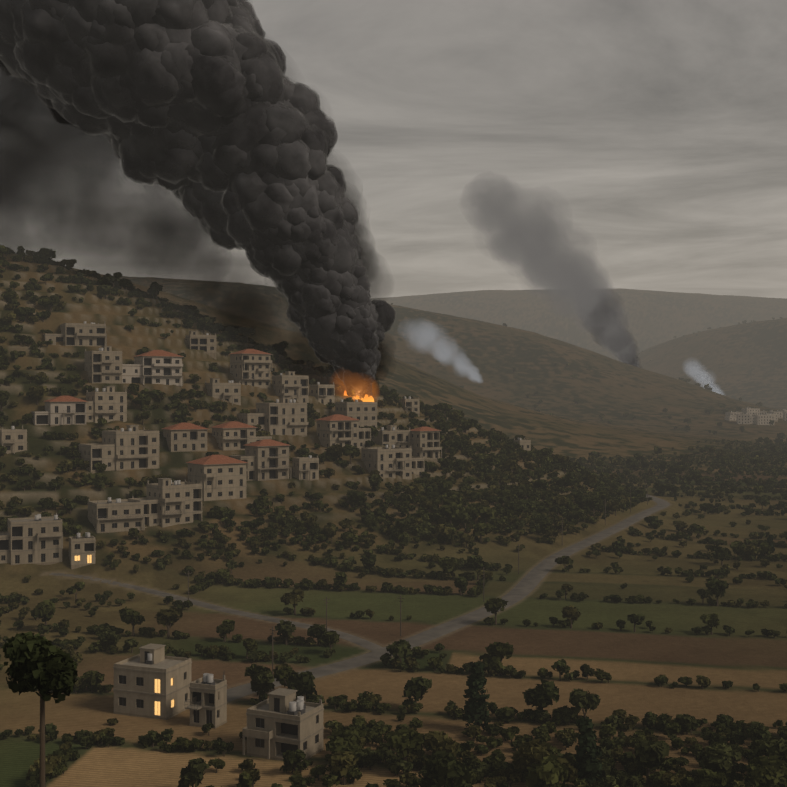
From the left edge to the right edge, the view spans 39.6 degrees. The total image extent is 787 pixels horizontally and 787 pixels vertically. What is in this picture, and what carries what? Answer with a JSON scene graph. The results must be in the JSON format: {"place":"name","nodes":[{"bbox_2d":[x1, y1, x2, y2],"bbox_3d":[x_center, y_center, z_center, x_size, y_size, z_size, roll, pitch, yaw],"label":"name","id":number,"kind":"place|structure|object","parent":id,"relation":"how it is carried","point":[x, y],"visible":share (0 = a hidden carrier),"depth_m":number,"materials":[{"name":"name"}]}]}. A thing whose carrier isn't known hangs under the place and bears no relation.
{"place":"outdoors","nodes":[
{"label":"outdoors","id":0,"kind":"place"},
{"bbox_2d":[0,55,388,378],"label":"smoke","id":1,"kind":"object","parent":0,"point":[182,247],"depth_m":466.86,"materials":[{"name":"grey"}]},
{"bbox_2d":[0,0,395,398],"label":"smoke plume","id":2,"kind":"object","parent":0,"point":[98,89],"depth_m":421.66,"materials":[{"name":"black"}]},
{"bbox_2d":[49,573,384,651],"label":"side road","id":3,"kind":"structure","parent":0,"point":[366,644],"depth_m":249.73,"materials":[{"name":"grey asphalt"}]},
{"bbox_2d":[332,367,378,401],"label":"fire","id":4,"kind":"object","parent":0,"point":[357,388],"depth_m":441.15,"materials":[{"name":"orange"}]},
{"bbox_2d":[0,253,786,786],"bbox_3d":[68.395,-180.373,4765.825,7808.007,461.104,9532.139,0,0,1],"label":"terrain","id":5,"kind":"structure","parent":0,"point":[534,339],"depth_m":313.67,"materials":[{"name":"brown soil"}]},
{"bbox_2d":[0,426,26,453],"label":"house","id":6,"kind":"structure","parent":5,"relation":"on","point":[13,440],"depth_m":333.58,"materials":[{"name":"stone"}]},
{"bbox_2d":[0,513,62,564],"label":"house","id":7,"kind":"structure","parent":5,"relation":"on","point":[37,539],"depth_m":283.14,"materials":[{"name":"stone"}]},
{"bbox_2d":[1,631,77,786],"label":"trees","id":8,"kind":"object","parent":5,"relation":"on","point":[43,665],"visible":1,"depth_m":47.24,"materials":[{"name":"green plant"}]},
{"bbox_2d":[31,396,87,426],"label":"house","id":9,"kind":"structure","parent":5,"relation":"on","point":[65,410],"depth_m":350.80,"materials":[{"name":"paint"}]},
{"bbox_2d":[44,321,106,346],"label":"house","id":10,"kind":"structure","parent":5,"relation":"on","point":[82,334],"depth_m":395.67,"materials":[{"name":"stone"}]},
{"bbox_2d":[68,532,95,568],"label":"house","id":11,"kind":"structure","parent":5,"relation":"on","point":[82,551],"depth_m":285.53,"materials":[{"name":"stone"}]},
{"bbox_2d":[84,346,122,383],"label":"apartment building","id":12,"kind":"structure","parent":5,"relation":"on","point":[103,364],"depth_m":377.86,"materials":[{"name":"stone"}]},
{"bbox_2d":[86,386,126,422],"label":"apartment building","id":13,"kind":"structure","parent":5,"relation":"on","point":[108,403],"depth_m":361.16,"materials":[{"name":"stone"}]},
{"bbox_2d":[87,494,144,532],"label":"house","id":14,"kind":"structure","parent":5,"relation":"on","point":[109,515],"depth_m":304.55,"materials":[{"name":"stone"}]},
{"bbox_2d":[78,425,159,472],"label":"house","id":15,"kind":"structure","parent":5,"relation":"on","point":[132,447],"depth_m":338.43,"materials":[{"name":"stone"}]},
{"bbox_2d":[113,643,191,719],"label":"farm house","id":16,"kind":"structure","parent":5,"relation":"on","point":[152,680],"depth_m":169.72,"materials":[{"name":"concrete"}]},
{"bbox_2d":[122,350,183,386],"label":"house","id":17,"kind":"structure","parent":5,"relation":"on","point":[158,367],"depth_m":387.27,"materials":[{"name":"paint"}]},
{"bbox_2d":[128,478,202,527],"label":"house","id":18,"kind":"structure","parent":5,"relation":"on","point":[167,502],"depth_m":313.36,"materials":[{"name":"stone"}]},
{"bbox_2d":[162,423,208,451],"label":"house","id":19,"kind":"structure","parent":5,"relation":"on","point":[185,437],"depth_m":357.75,"materials":[{"name":"stone"}]},
{"bbox_2d":[185,331,216,358],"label":"house","id":20,"kind":"structure","parent":5,"relation":"on","point":[206,342],"depth_m":427.06,"materials":[{"name":"stone"}]},
{"bbox_2d":[185,673,226,728],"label":"farm house","id":21,"kind":"structure","parent":5,"relation":"on","point":[208,698],"depth_m":164.19,"materials":[{"name":"concrete"}]},
{"bbox_2d":[186,455,247,500],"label":"house","id":22,"kind":"structure","parent":5,"relation":"on","point":[221,477],"depth_m":335.31,"materials":[{"name":"stone"}]},
{"bbox_2d":[205,378,240,404],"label":"house","id":23,"kind":"structure","parent":5,"relation":"on","point":[230,391],"depth_m":395.29,"materials":[{"name":"stone"}]},
{"bbox_2d":[210,421,271,450],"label":"house","id":24,"kind":"structure","parent":5,"relation":"on","point":[232,435],"depth_m":367.06,"materials":[{"name":"stone"}]},
{"bbox_2d":[228,349,272,388],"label":"apartment building","id":25,"kind":"structure","parent":5,"relation":"on","point":[252,367],"depth_m":414.22,"materials":[{"name":"stone"}]},
{"bbox_2d":[230,439,290,480],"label":"house","id":26,"kind":"structure","parent":5,"relation":"on","point":[266,459],"depth_m":354.66,"materials":[{"name":"stone"}]},
{"bbox_2d":[238,397,308,436],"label":"house","id":27,"kind":"structure","parent":5,"relation":"on","point":[286,416],"depth_m":386.41,"materials":[{"name":"concrete"}]},
{"bbox_2d":[242,688,323,760],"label":"farm house","id":28,"kind":"structure","parent":5,"relation":"on","point":[280,721],"depth_m":150.32,"materials":[{"name":"concrete"}]},
{"bbox_2d":[272,371,308,402],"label":"apartment building","id":29,"kind":"structure","parent":5,"relation":"on","point":[291,384],"depth_m":416.13,"materials":[{"name":"stone"}]},
{"bbox_2d":[292,455,318,480],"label":"house","id":30,"kind":"structure","parent":5,"relation":"on","point":[306,468],"depth_m":360.56,"materials":[{"name":"stone"}]},
{"bbox_2d":[0,245,639,560],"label":"hill shrubs","id":31,"kind":"object","parent":5,"relation":"on","point":[454,510],"visible":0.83,"depth_m":378.93,"materials":[{"name":"green plant"}]},
{"bbox_2d":[309,382,334,404],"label":"house","id":32,"kind":"structure","parent":5,"relation":"on","point":[324,394],"depth_m":425.97,"materials":[{"name":"stone"}]},
{"bbox_2d":[315,414,370,448],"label":"house","id":33,"kind":"structure","parent":5,"relation":"on","point":[340,429],"depth_m":390.73,"materials":[{"name":"stone"}]},
{"bbox_2d":[335,400,376,427],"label":"house","id":34,"kind":"structure","parent":5,"relation":"on","point":[365,413],"depth_m":410.50,"materials":[{"name":"concrete"}]},
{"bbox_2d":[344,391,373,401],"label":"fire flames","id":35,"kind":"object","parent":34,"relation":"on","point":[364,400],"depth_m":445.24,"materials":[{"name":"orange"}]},
{"bbox_2d":[371,425,412,451],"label":"house","id":36,"kind":"structure","parent":5,"relation":"on","point":[391,435],"depth_m":406.82,"materials":[{"name":"stone"}]},
{"bbox_2d":[361,444,424,479],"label":"house","id":37,"kind":"structure","parent":5,"relation":"on","point":[386,461],"depth_m":380.44,"materials":[{"name":"stone"}]},
{"bbox_2d":[0,437,786,786],"bbox_3d":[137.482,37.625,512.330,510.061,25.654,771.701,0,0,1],"label":"valley trees","id":38,"kind":"object","parent":5,"relation":"on","point":[538,761],"visible":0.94,"depth_m":180.64,"materials":[{"name":"green plant"}]},
{"bbox_2d":[399,396,419,416],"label":"house","id":39,"kind":"structure","parent":5,"relation":"on","point":[411,405],"depth_m":461.84,"materials":[{"name":"stone"}]},
{"bbox_2d":[411,426,441,463],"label":"house","id":40,"kind":"structure","parent":5,"relation":"on","point":[425,440],"depth_m":407.38,"materials":[{"name":"stone"}]},
{"bbox_2d":[398,318,482,382],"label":"smoke plume","id":41,"kind":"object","parent":5,"relation":"on","point":[473,377],"visible":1,"depth_m":895.06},
{"bbox_2d":[514,437,530,450],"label":"house","id":42,"kind":"structure","parent":5,"relation":"on","point":[525,444],"depth_m":473.82,"materials":[{"name":"stone"}]},
{"bbox_2d":[391,303,786,442],"bbox_3d":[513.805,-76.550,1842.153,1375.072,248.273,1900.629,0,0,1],"label":"trees","id":43,"kind":"object","parent":5,"relation":"on","point":[688,421],"visible":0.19,"depth_m":1240.84,"materials":[{"name":"green plant"}]},
{"bbox_2d":[683,358,723,394],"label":"smoke plume","id":44,"kind":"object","parent":5,"relation":"on","point":[701,379],"visible":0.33,"depth_m":1689.86,"materials":[{"name":"white"}]},
{"bbox_2d":[725,416,736,420],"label":"house","id":45,"kind":"structure","parent":5,"relation":"on","point":[730,418],"depth_m":1195.86,"materials":[{"name":"paint"}]},
{"bbox_2d":[725,411,741,416],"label":"house","id":46,"kind":"structure","parent":5,"relation":"on","point":[731,414],"depth_m":1220.07,"materials":[{"name":"paint"}]},
{"bbox_2d":[737,413,749,424],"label":"house","id":47,"kind":"structure","parent":5,"relation":"on","point":[742,418],"depth_m":1175.78,"materials":[{"name":"paint"}]},
{"bbox_2d":[741,407,759,415],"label":"building","id":48,"kind":"structure","parent":5,"relation":"on","point":[748,410],"depth_m":1247.49,"materials":[{"name":"paint"}]},
{"bbox_2d":[750,417,754,423],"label":"house","id":49,"kind":"structure","parent":5,"relation":"on","point":[752,420],"depth_m":1180.33,"materials":[{"name":"paint"}]},
{"bbox_2d":[752,413,773,424],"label":"building","id":50,"kind":"structure","parent":5,"relation":"on","point":[761,419],"depth_m":1179.42,"materials":[{"name":"paint"}]},
{"bbox_2d":[760,413,777,421],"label":"house","id":51,"kind":"structure","parent":5,"relation":"on","point":[775,417],"depth_m":1245.67,"materials":[{"name":"paint"}]},
{"bbox_2d":[768,410,782,418],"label":"house","id":52,"kind":"structure","parent":5,"relation":"on","point":[780,415],"depth_m":1303.82,"materials":[{"name":"paint"}]},
{"bbox_2d":[783,412,786,420],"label":"house","id":53,"kind":"structure","parent":5,"relation":"on","point":[784,416],"depth_m":1272.82,"materials":[{"name":"paint"}]},
{"bbox_2d":[0,0,786,298],"label":"sky","id":54,"kind":"structure","parent":0,"point":[656,128],"materials":[{"name":"grey"}]},
{"bbox_2d":[227,494,669,701],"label":"road","id":55,"kind":"structure","parent":0,"point":[526,585],"depth_m":247.28,"materials":[{"name":"grey asphalt"}]},
{"bbox_2d":[461,173,638,364],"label":"smoke plume","id":56,"kind":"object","parent":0,"point":[574,289],"depth_m":1620.74,"materials":[{"name":"grey"}]},
{"bbox_2d":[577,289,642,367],"bbox_3d":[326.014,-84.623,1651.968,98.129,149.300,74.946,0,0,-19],"label":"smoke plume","id":57,"kind":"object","parent":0,"point":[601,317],"depth_m":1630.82,"materials":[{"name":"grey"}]}
]}

